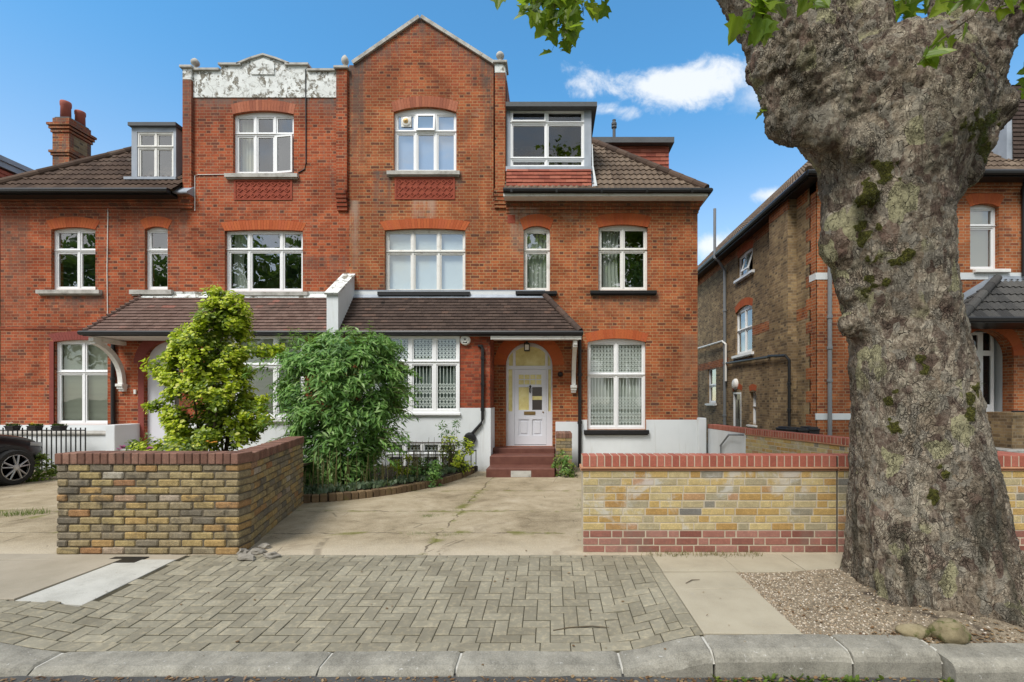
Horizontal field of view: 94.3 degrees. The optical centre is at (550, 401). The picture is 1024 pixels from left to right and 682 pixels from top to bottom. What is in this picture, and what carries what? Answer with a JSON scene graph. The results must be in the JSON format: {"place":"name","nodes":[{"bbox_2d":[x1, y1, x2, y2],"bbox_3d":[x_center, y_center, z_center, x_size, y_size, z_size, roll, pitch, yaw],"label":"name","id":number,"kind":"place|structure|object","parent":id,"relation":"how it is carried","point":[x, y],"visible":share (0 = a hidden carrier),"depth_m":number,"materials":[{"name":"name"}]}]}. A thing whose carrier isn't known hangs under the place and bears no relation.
{"place":"outdoors","nodes":[
{"label":"outdoors","id":0,"kind":"place"},
{"bbox_2d":[0,555,702,652],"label":"block paving","id":1,"kind":"structure","parent":0,"point":[346,570],"depth_m":3.65,"materials":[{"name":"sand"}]},
{"bbox_2d":[237,552,255,559],"bbox_3d":[-2.941,1.502,4.588,0.186,0.073,0.117,0,0,0],"label":"rubble","id":2,"kind":"object","parent":1,"relation":"on","point":[246,556],"visible":1,"depth_m":4.56,"materials":[{"name":"stone"}]},
{"bbox_2d":[263,551,280,559],"bbox_3d":[-2.735,1.502,4.638,0.166,0.068,0.112,0,0,30],"label":"rubble","id":3,"kind":"object","parent":1,"relation":"on","point":[272,555],"visible":0.99,"depth_m":4.60,"materials":[{"name":"stone"}]},
{"bbox_2d":[553,625,608,630],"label":"twig","id":4,"kind":"object","parent":1,"relation":"on","point":[578,626],"visible":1,"depth_m":3.40,"materials":[{"name":"brown wood"}]},
{"bbox_2d":[0,467,842,555],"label":"driveway","id":5,"kind":"structure","parent":0,"point":[509,516],"depth_m":6.02,"materials":[{"name":"concrete"}]},
{"bbox_2d":[0,434,41,485],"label":"car","id":6,"kind":"object","parent":5,"relation":"on","point":[18,456],"visible":0.96,"depth_m":9.34,"materials":[{"name":"black paint"}]},
{"bbox_2d":[0,506,49,516],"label":"weeds","id":7,"kind":"object","parent":5,"relation":"on","point":[22,512],"visible":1,"depth_m":6.52,"materials":[{"name":"green plant"}]},
{"bbox_2d":[25,453,57,481],"bbox_3d":[-10.678,1.426,9.924,0.606,0.806,0.621,0,0,33],"label":"border plant","id":8,"kind":"object","parent":5,"relation":"on","point":[52,472],"visible":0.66,"depth_m":9.88,"materials":[{"name":"green plant"}]},
{"bbox_2d":[0,428,85,469],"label":"railing","id":9,"kind":"object","parent":5,"relation":"on","point":[46,430],"visible":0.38,"depth_m":10.99,"materials":[{"name":"black metal"}]},
{"bbox_2d":[3,422,21,430],"bbox_3d":[-12.375,0.569,10.894,0.225,0.198,0.212,0,0,0],"label":"flower pot","id":10,"kind":"object","parent":9,"relation":"attached to","point":[9,426],"visible":1,"depth_m":10.84,"materials":[{"name":"grey plastic"}]},
{"bbox_2d":[26,422,43,430],"bbox_3d":[-11.858,0.571,10.893,0.228,0.195,0.214,0,0,0],"label":"flower pot","id":11,"kind":"object","parent":9,"relation":"attached to","point":[33,426],"visible":1,"depth_m":10.84,"materials":[{"name":"grey plastic"}]},
{"bbox_2d":[50,424,67,430],"bbox_3d":[-11.304,0.583,10.900,0.232,0.170,0.201,0,0,0],"label":"flower pot","id":12,"kind":"object","parent":9,"relation":"attached to","point":[59,427],"visible":1,"depth_m":10.84,"materials":[{"name":"grey plastic"}]},
{"bbox_2d":[237,548,249,553],"bbox_3d":[-3.107,1.500,4.759,0.144,0.073,0.092,0,0,0],"label":"rubble","id":13,"kind":"object","parent":5,"relation":"on","point":[243,550],"visible":0.79,"depth_m":4.74,"materials":[{"name":"stone"}]},
{"bbox_2d":[248,548,267,553],"bbox_3d":[-2.947,1.500,4.759,0.161,0.060,0.104,0,0,0],"label":"rubble","id":14,"kind":"object","parent":5,"relation":"on","point":[257,551],"visible":0.93,"depth_m":4.74,"materials":[{"name":"stone"}]},
{"bbox_2d":[256,543,270,548],"bbox_3d":[-2.981,1.499,4.918,0.152,0.065,0.090,0,0,0],"label":"rubble","id":15,"kind":"object","parent":5,"relation":"on","point":[264,545],"visible":0.89,"depth_m":4.89,"materials":[{"name":"stone"}]},
{"bbox_2d":[306,466,477,501],"bbox_3d":[-3.300,1.560,9.243,3.200,0.120,3.715,0,0,0],"label":"planting bed","id":16,"kind":"object","parent":5,"relation":"on","point":[390,473],"visible":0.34,"depth_m":9.64,"materials":[{"name":"soil"}]},
{"bbox_2d":[239,320,423,485],"bbox_3d":[-3.778,0.226,8.658,2.919,3.220,2.253,0,0,0],"label":"bush","id":17,"kind":"object","parent":16,"relation":"on","point":[344,417],"visible":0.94,"depth_m":8.15,"materials":[{"name":"green plant"}]},
{"bbox_2d":[303,441,456,493],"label":"dry stalks","id":18,"kind":"object","parent":16,"relation":"on","point":[415,461],"visible":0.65,"depth_m":8.45,"materials":[{"name":"brown plant"}]},
{"bbox_2d":[303,463,468,493],"bbox_3d":[-2.803,1.417,9.003,1.070,0.107,4.098,0,0,37],"label":"ground cover","id":19,"kind":"object","parent":16,"relation":"on","point":[314,489],"visible":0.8,"depth_m":8.12,"materials":[{"name":"green plant"}]},
{"bbox_2d":[387,454,423,476],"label":"shrub","id":20,"kind":"object","parent":16,"relation":"on","point":[398,467],"visible":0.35,"depth_m":9.19,"materials":[{"name":"green plant"}]},
{"bbox_2d":[409,457,443,487],"bbox_3d":[-2.383,1.413,9.203,0.673,0.644,0.652,0,0,0],"label":"shrub","id":21,"kind":"object","parent":16,"relation":"on","point":[435,475],"visible":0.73,"depth_m":9.05,"materials":[{"name":"green plant"}]},
{"bbox_2d":[385,450,475,468],"bbox_3d":[-2.733,1.363,10.848,2.052,0.513,0.223,0,0,0],"label":"railing","id":22,"kind":"object","parent":16,"relation":"on","point":[428,456],"visible":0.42,"depth_m":10.74,"materials":[{"name":"black metal"}]},
{"bbox_2d":[435,420,459,465],"bbox_3d":[-2.280,0.952,10.604,0.612,1.140,0.590,0,0,0],"label":"tall weed","id":23,"kind":"object","parent":16,"relation":"on","point":[446,432],"visible":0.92,"depth_m":10.60,"materials":[{"name":"green plant"}]},
{"bbox_2d":[438,434,474,473],"bbox_3d":[-2.013,1.194,10.278,0.816,1.011,0.680,0,0,23],"label":"shrub","id":24,"kind":"object","parent":16,"relation":"on","point":[459,457],"visible":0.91,"depth_m":10.18,"materials":[{"name":"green plant"}]},
{"bbox_2d":[410,494,580,536],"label":"moss tufts","id":25,"kind":"object","parent":5,"relation":"on","point":[444,513],"visible":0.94,"depth_m":6.36,"materials":[{"name":"green plant"}]},
{"bbox_2d":[556,431,571,473],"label":"brick pier","id":26,"kind":"structure","parent":5,"relation":"on","point":[564,440],"depth_m":10.75,"materials":[{"name":"yellow brick"}]},
{"bbox_2d":[551,449,577,477],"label":"shrub","id":27,"kind":"object","parent":5,"relation":"on","point":[568,470],"visible":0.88,"depth_m":10.37,"materials":[{"name":"green plant"}]},
{"bbox_2d":[775,426,796,431],"bbox_3d":[5.620,1.120,11.295,0.260,1.060,0.550,0,0,0],"label":"recycling bin","id":28,"kind":"object","parent":5,"relation":"on","point":[786,428],"visible":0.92,"depth_m":11.08,"materials":[{"name":"grey plastic"}]},
{"bbox_2d":[795,427,808,432],"bbox_3d":[5.890,1.130,11.295,0.260,1.040,0.550,0,0,0],"label":"recycling bin","id":29,"kind":"object","parent":5,"relation":"on","point":[802,430],"visible":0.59,"depth_m":11.05,"materials":[{"name":"grey plastic"}]},
{"bbox_2d":[800,426,819,433],"bbox_3d":[6.160,1.120,11.295,0.260,1.060,0.550,0,0,0],"label":"recycling bin","id":30,"kind":"object","parent":5,"relation":"on","point":[813,430],"visible":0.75,"depth_m":11.05,"materials":[{"name":"grey plastic"}]},
{"bbox_2d":[0,674,946,681],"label":"road","id":31,"kind":"structure","parent":0,"point":[74,678],"depth_m":2.84,"materials":[{"name":"grey asphalt"}]},
{"bbox_2d":[0,519,1023,681],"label":"leaf litter","id":32,"kind":"object","parent":31,"relation":"on","point":[487,679],"visible":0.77,"depth_m":2.84,"materials":[{"name":"brown plant"}]},
{"bbox_2d":[708,673,953,681],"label":"gutter weeds","id":33,"kind":"object","parent":31,"relation":"on","point":[847,678],"visible":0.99,"depth_m":2.82,"materials":[{"name":"green plant"}]},
{"bbox_2d":[0,0,1023,264],"label":"sky","id":34,"kind":"structure","parent":0,"point":[657,68],"materials":[{"name":"blue"}]},
{"label":"ground","id":35,"kind":"structure","parent":0,"visible":0},
{"bbox_2d":[0,155,32,424],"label":"house","id":36,"kind":"structure","parent":35,"relation":"on","point":[9,167],"depth_m":13.63,"materials":[{"name":"brown brick"}]},
{"bbox_2d":[0,53,349,468],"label":"house","id":37,"kind":"structure","parent":35,"relation":"on","point":[113,262],"depth_m":12.00,"materials":[{"name":"red brick"}]},
{"bbox_2d":[35,228,101,294],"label":"window","id":38,"kind":"structure","parent":37,"relation":"in","point":[80,251],"depth_m":12.08,"materials":[{"name":"white paint"}]},
{"bbox_2d":[57,340,107,424],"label":"window","id":39,"kind":"structure","parent":37,"relation":"in","point":[82,358],"depth_m":12.20,"materials":[{"name":"white paint"}]},
{"bbox_2d":[129,228,173,295],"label":"window","id":40,"kind":"structure","parent":37,"relation":"in","point":[151,291],"depth_m":12.08,"materials":[{"name":"white paint"}]},
{"bbox_2d":[137,132,172,175],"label":"window","id":41,"kind":"structure","parent":37,"relation":"in","point":[156,147],"depth_m":12.19,"materials":[{"name":"white paint"}]},
{"bbox_2d":[148,342,178,445],"bbox_3d":[-9.705,-0.207,12.130,1.196,2.679,0.100,0,0,0],"label":"door","id":42,"kind":"structure","parent":37,"relation":"in","point":[154,429],"depth_m":12.11,"materials":[{"name":"white paint"}]},
{"bbox_2d":[207,336,304,422],"bbox_3d":[-6.960,-0.546,11.201,2.335,2.067,0.202,0,0,0],"label":"window","id":43,"kind":"structure","parent":37,"relation":"in","point":[270,340],"depth_m":11.29,"materials":[{"name":"white paint"}]},
{"bbox_2d":[224,113,298,179],"bbox_3d":[-7.289,-6.507,12.102,1.832,1.755,0.385,0,0,0],"label":"window","id":44,"kind":"structure","parent":37,"relation":"in","point":[250,135],"depth_m":12.08,"materials":[{"name":"white paint"}]},
{"bbox_2d":[220,231,308,295],"bbox_3d":[-7.273,-3.507,12.097,2.319,1.722,0.395,0,0,0],"label":"window","id":45,"kind":"structure","parent":37,"relation":"in","point":[242,238],"depth_m":12.10,"materials":[{"name":"white paint"}]},
{"bbox_2d":[55,436,303,553],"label":"garden wall","id":46,"kind":"structure","parent":35,"relation":"on","point":[171,502],"depth_m":4.72,"materials":[{"name":"yellow brick"}]},
{"bbox_2d":[303,468,474,502],"bbox_3d":[-2.680,1.597,8.964,0.836,0.302,4.304,0,0,34],"label":"edging","id":47,"kind":"object","parent":35,"relation":"on","point":[363,494],"visible":0.39,"depth_m":7.98,"materials":[{"name":"brick"}]},
{"bbox_2d":[0,634,1023,681],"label":"kerb","id":48,"kind":"structure","parent":35,"relation":"on","point":[819,655],"depth_m":2.91,"materials":[{"name":"grey concrete"}]},
{"bbox_2d":[33,636,942,673],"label":"kerb joints","id":49,"kind":"object","parent":48,"relation":"on","point":[618,655],"visible":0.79,"depth_m":2.97,"materials":[{"name":"grey concrete"}]},
{"bbox_2d":[324,15,712,476],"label":"house","id":50,"kind":"structure","parent":35,"relation":"on","point":[520,280],"depth_m":12.00,"materials":[{"name":"red brick"}]},
{"bbox_2d":[361,336,460,415],"bbox_3d":[-3.294,-0.621,11.234,2.351,1.917,0.228,0,0,0],"label":"window","id":51,"kind":"structure","parent":50,"relation":"in","point":[439,389],"depth_m":11.23,"materials":[{"name":"white paint"}]},
{"bbox_2d":[387,443,456,465],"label":"window","id":52,"kind":"structure","parent":50,"relation":"in","point":[396,456],"depth_m":11.23,"materials":[{"name":"white paint"}]},
{"bbox_2d":[387,109,459,176],"bbox_3d":[-3.203,-6.588,12.060,1.832,1.787,0.301,0,0,0],"label":"window","id":53,"kind":"structure","parent":50,"relation":"in","point":[427,148],"depth_m":12.12,"materials":[{"name":"white paint"}]},
{"bbox_2d":[377,230,469,295],"bbox_3d":[-3.186,-3.523,12.050,2.319,1.755,0.321,0,0,0],"label":"window","id":54,"kind":"structure","parent":50,"relation":"in","point":[415,259],"depth_m":12.21,"materials":[{"name":"white paint"}]},
{"bbox_2d":[515,370,545,443],"bbox_3d":[-0.515,0.133,12.146,0.811,1.921,0.092,0,0,0],"label":"door","id":55,"kind":"structure","parent":50,"relation":"in","point":[530,385],"depth_m":12.14,"materials":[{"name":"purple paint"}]},
{"bbox_2d":[516,227,556,295],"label":"window","id":56,"kind":"structure","parent":50,"relation":"in","point":[536,239],"depth_m":12.24,"materials":[{"name":"white paint"}]},
{"bbox_2d":[510,111,583,165],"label":"window","id":57,"kind":"structure","parent":50,"relation":"in","point":[545,123],"depth_m":12.04,"materials":[{"name":"white paint"}]},
{"bbox_2d":[584,339,648,434],"bbox_3d":[1.662,-0.385,12.076,1.638,2.452,0.373,0,0,0],"label":"window","id":58,"kind":"structure","parent":50,"relation":"in","point":[616,367],"depth_m":12.14,"materials":[{"name":"white paint"}]},
{"bbox_2d":[590,226,656,294],"bbox_3d":[1.841,-3.596,12.097,1.670,1.804,0.394,0,0,0],"label":"window","id":59,"kind":"structure","parent":50,"relation":"in","point":[608,249],"depth_m":12.10,"materials":[{"name":"white paint"}]},
{"bbox_2d":[579,453,1023,552],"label":"garden wall","id":60,"kind":"structure","parent":35,"relation":"on","point":[718,502],"depth_m":4.77,"materials":[{"name":"beige brick"}]},
{"bbox_2d":[698,85,1023,452],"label":"house","id":61,"kind":"structure","parent":35,"relation":"on","point":[773,353],"depth_m":12.43,"materials":[{"name":"brown brick"}]},
{"bbox_2d":[705,368,716,405],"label":"window","id":62,"kind":"structure","parent":61,"relation":"in","point":[711,403],"depth_m":20.16,"materials":[{"name":"white paint"}]},
{"bbox_2d":[733,392,740,426],"bbox_3d":[6.770,0.740,17.050,0.100,2.160,0.700,0,0,0],"label":"door","id":63,"kind":"structure","parent":61,"relation":"in","point":[736,395],"depth_m":17.16,"materials":[{"name":"white paint"}]},
{"bbox_2d":[731,305,753,358],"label":"window","id":64,"kind":"structure","parent":61,"relation":"in","point":[745,352],"depth_m":16.76,"materials":[{"name":"white paint"}]},
{"bbox_2d":[733,248,754,283],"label":"window","id":65,"kind":"structure","parent":61,"relation":"in","point":[746,255],"depth_m":16.35,"materials":[{"name":"white paint"}]},
{"bbox_2d":[746,392,756,427],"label":"window","id":66,"kind":"structure","parent":61,"relation":"in","point":[754,393],"depth_m":15.93,"materials":[{"name":"white paint"}]},
{"bbox_2d":[971,332,993,411],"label":"window","id":67,"kind":"structure","parent":61,"relation":"in","point":[984,342],"depth_m":12.40,"materials":[{"name":"white paint"}]},
{"bbox_2d":[970,205,995,268],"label":"window","id":68,"kind":"structure","parent":61,"relation":"in","point":[982,217],"depth_m":12.23,"materials":[{"name":"white paint"}]},
{"bbox_2d":[708,424,1015,453],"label":"garden wall","id":69,"kind":"structure","parent":35,"relation":"on","point":[724,439],"depth_m":9.24,"materials":[{"name":"brick"}]},
{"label":"pavement","id":70,"kind":"structure","parent":0,"visible":0},
{"bbox_2d":[0,554,185,600],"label":"tan concrete","id":71,"kind":"object","parent":70,"relation":"on","point":[23,575],"visible":0.83,"depth_m":4.32,"materials":[{"name":"beige concrete"}]},
{"bbox_2d":[110,557,148,562],"bbox_3d":[-4.095,1.528,4.555,0.330,0.024,0.170,0,0,0],"label":"drain cover","id":72,"kind":"object","parent":71,"relation":"on","point":[129,559],"visible":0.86,"depth_m":4.55,"materials":[{"name":"brown metal"}]},
{"bbox_2d":[16,559,175,606],"bbox_3d":[-3.862,1.558,4.103,0.515,0.083,0.915,0,0,0],"label":"concrete strip","id":73,"kind":"object","parent":70,"relation":"on","point":[78,591],"visible":0.76,"depth_m":4.00,"materials":[{"name":"grey concrete"}]},
{"bbox_2d":[652,554,842,635],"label":"paving slabs","id":74,"kind":"structure","parent":70,"relation":"on","point":[725,596],"depth_m":3.89,"materials":[{"name":"beige concrete"}]},
{"bbox_2d":[641,549,763,558],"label":"grass tufts","id":75,"kind":"object","parent":74,"relation":"on","point":[681,553],"visible":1,"depth_m":4.70,"materials":[{"name":"green plant"}]},
{"bbox_2d":[737,568,1023,643],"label":"gravel pit","id":76,"kind":"object","parent":70,"relation":"on","point":[955,615],"visible":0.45,"depth_m":3.41,"materials":[{"name":"gravel"}]},
{"bbox_2d":[490,0,1023,627],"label":"plane tree","id":77,"kind":"object","parent":76,"relation":"on","point":[882,120],"visible":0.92,"depth_m":3.49,"materials":[{"name":"grey plant"}]},
{"bbox_2d":[895,623,930,638],"bbox_3d":[2.377,1.505,3.102,0.230,0.089,0.124,0,0,0],"label":"boulder","id":78,"kind":"object","parent":76,"relation":"on","point":[918,631],"visible":0.91,"depth_m":3.06,"materials":[{"name":"beige stone"}]},
{"bbox_2d":[927,618,970,643],"bbox_3d":[2.578,1.487,3.059,0.250,0.155,0.189,0,0,0],"label":"boulder","id":79,"kind":"object","parent":76,"relation":"on","point":[948,630],"visible":0.94,"depth_m":3.01,"materials":[{"name":"beige stone"}]},
{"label":"raised bed","id":80,"kind":"structure","parent":0,"visible":0},
{"bbox_2d":[122,433,206,450],"bbox_3d":[-5.058,0.711,6.221,1.063,0.623,0.562,0,0,0],"label":"plant","id":81,"kind":"object","parent":80,"relation":"on","point":[176,444],"visible":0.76,"depth_m":6.16,"materials":[{"name":"green plant"}]},
{"bbox_2d":[138,285,285,450],"bbox_3d":[-6.262,-0.426,8.791,2.251,3.507,1.701,0,0,35],"label":"shrub","id":82,"kind":"object","parent":80,"relation":"on","point":[219,405],"visible":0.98,"depth_m":8.66,"materials":[{"name":"green plant"}]}
]}

